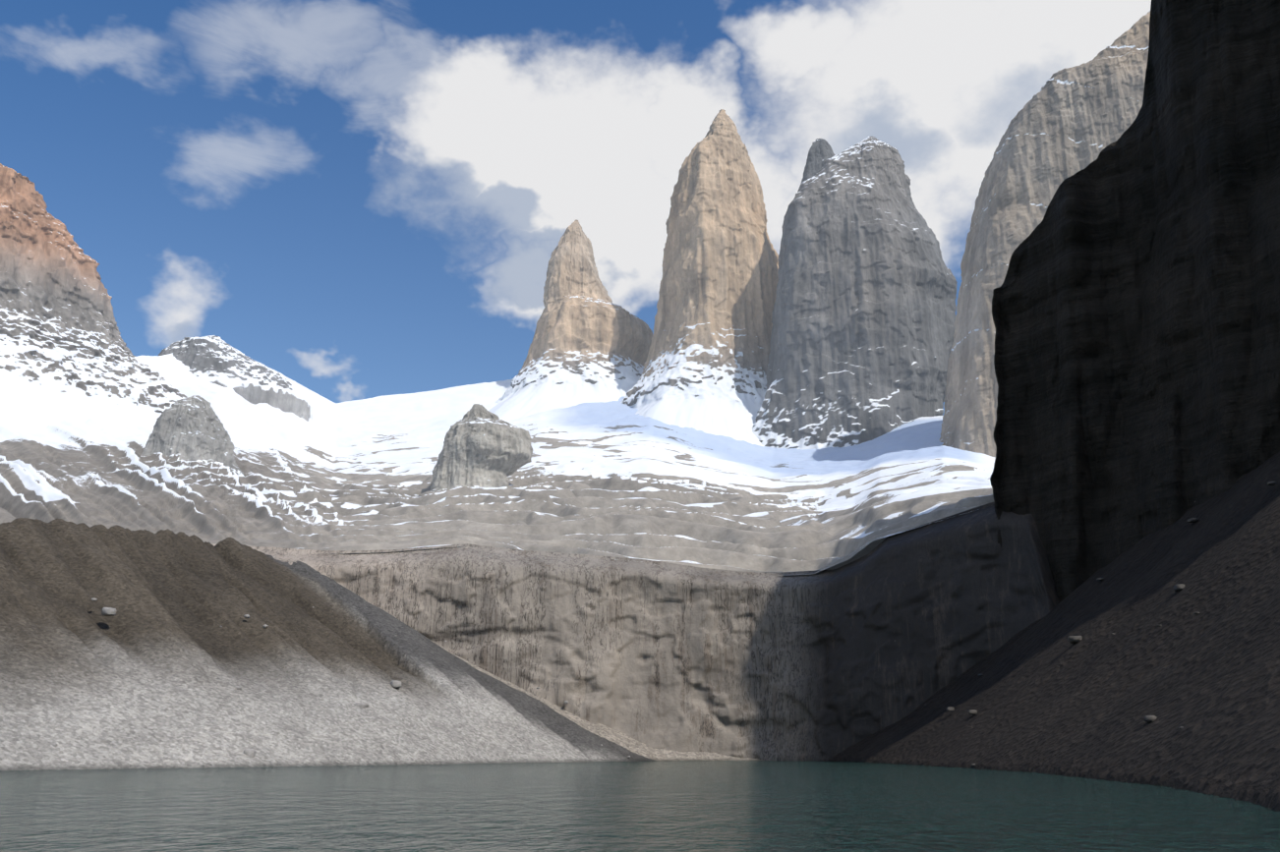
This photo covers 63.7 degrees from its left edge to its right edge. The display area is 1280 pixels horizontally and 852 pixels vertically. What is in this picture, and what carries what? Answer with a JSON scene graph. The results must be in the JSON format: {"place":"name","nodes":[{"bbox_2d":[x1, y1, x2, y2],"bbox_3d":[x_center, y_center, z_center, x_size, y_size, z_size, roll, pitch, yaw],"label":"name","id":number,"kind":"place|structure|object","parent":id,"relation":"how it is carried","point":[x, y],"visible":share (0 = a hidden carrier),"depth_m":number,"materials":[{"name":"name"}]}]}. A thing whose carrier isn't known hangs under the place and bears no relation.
{"place":"outdoors","nodes":[
{"label":"outdoors","id":0,"kind":"place"},
{"bbox_2d":[0,163,187,432],"bbox_3d":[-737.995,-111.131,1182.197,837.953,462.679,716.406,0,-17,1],"label":"mountain","id":1,"kind":"structure","parent":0,"point":[66,353],"depth_m":1136.45,"materials":[{"name":"snow"}]},
{"bbox_2d":[158,335,312,421],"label":"ridge","id":2,"kind":"structure","parent":0,"point":[216,360],"depth_m":1611.80,"materials":[{"name":"stone"}]},
{"bbox_2d":[0,352,995,576],"bbox_3d":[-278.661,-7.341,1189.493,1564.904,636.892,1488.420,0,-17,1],"label":"snowfield","id":3,"kind":"structure","parent":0,"point":[615,479],"depth_m":801.77,"materials":[{"name":"white snow"}]},
{"bbox_2d":[140,395,244,476],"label":"outcrop","id":4,"kind":"object","parent":3,"relation":"on","point":[189,429],"visible":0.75,"depth_m":860.54,"materials":[{"name":"stone"}]},
{"bbox_2d":[430,404,532,492],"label":"outcrop","id":5,"kind":"object","parent":3,"relation":"on","point":[483,446],"visible":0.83,"depth_m":858.61,"materials":[{"name":"stone"}]},
{"bbox_2d":[489,220,653,421],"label":"rock tower","id":6,"kind":"structure","parent":3,"relation":"on","point":[591,342],"depth_m":1828.14,"materials":[{"name":"stone"}]},
{"bbox_2d":[620,109,778,446],"bbox_3d":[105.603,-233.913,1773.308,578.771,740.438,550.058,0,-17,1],"label":"rock tower","id":7,"kind":"structure","parent":3,"relation":"on","point":[705,370],"depth_m":1692.88,"materials":[{"name":"stone"}]},
{"bbox_2d":[752,136,957,449],"bbox_3d":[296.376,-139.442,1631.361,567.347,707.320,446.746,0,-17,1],"label":"rock tower","id":8,"kind":"structure","parent":3,"relation":"on","point":[863,318],"depth_m":1533.95,"materials":[{"name":"stone"}]},
{"bbox_2d":[797,138,835,192],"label":"rock spire","id":9,"kind":"structure","parent":8,"relation":"on","point":[820,151],"depth_m":1714.45,"materials":[{"name":"stone"}]},
{"bbox_2d":[0,0,1151,415],"label":"sky","id":10,"kind":"structure","parent":0,"point":[361,200],"materials":[{"name":"blue"}]},
{"bbox_2d":[211,501,1059,761],"bbox_3d":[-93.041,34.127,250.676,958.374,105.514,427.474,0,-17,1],"label":"cliff band","id":11,"kind":"object","parent":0,"point":[824,666],"visible":0.4,"depth_m":429.05,"materials":[{"name":"stone"}]},
{"bbox_2d":[0,760,1279,851],"bbox_3d":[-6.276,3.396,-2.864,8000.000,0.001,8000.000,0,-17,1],"label":"lake water","id":12,"kind":"structure","parent":0,"point":[724,806],"depth_m":72.56,"materials":[{"name":"teal liquid"}]},
{"bbox_2d":[939,10,1150,458],"bbox_3d":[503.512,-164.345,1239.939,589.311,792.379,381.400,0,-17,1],"label":"rock tower","id":13,"kind":"structure","parent":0,"point":[1065,123],"depth_m":1219.01,"materials":[{"name":"stone"}]},
{"bbox_2d":[827,452,1279,812],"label":"talus","id":14,"kind":"structure","parent":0,"point":[1207,677],"depth_m":226.99,"materials":[{"name":"grey gravel"}]},
{"bbox_2d":[925,481,1276,766],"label":"boulders","id":15,"kind":"object","parent":14,"relation":"on","point":[1077,639],"visible":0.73,"depth_m":288.22,"materials":[{"name":"grey stone"}]},
{"bbox_2d":[989,0,1279,601],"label":"dark cliff","id":16,"kind":"structure","parent":0,"point":[1135,307],"depth_m":374.84,"materials":[{"name":"black stone"}]},
{"label":"ground surface","id":17,"kind":"structure","parent":0,"visible":0},
{"bbox_2d":[0,518,761,770],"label":"moraine slope","id":18,"kind":"structure","parent":17,"relation":"on","point":[154,669],"depth_m":325.82,"materials":[{"name":"grey gravel"}]},
{"bbox_2d":[51,597,630,757],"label":"boulders","id":19,"kind":"object","parent":18,"relation":"on","point":[107,611],"visible":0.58,"depth_m":308.42,"materials":[{"name":"stone"}]}
]}

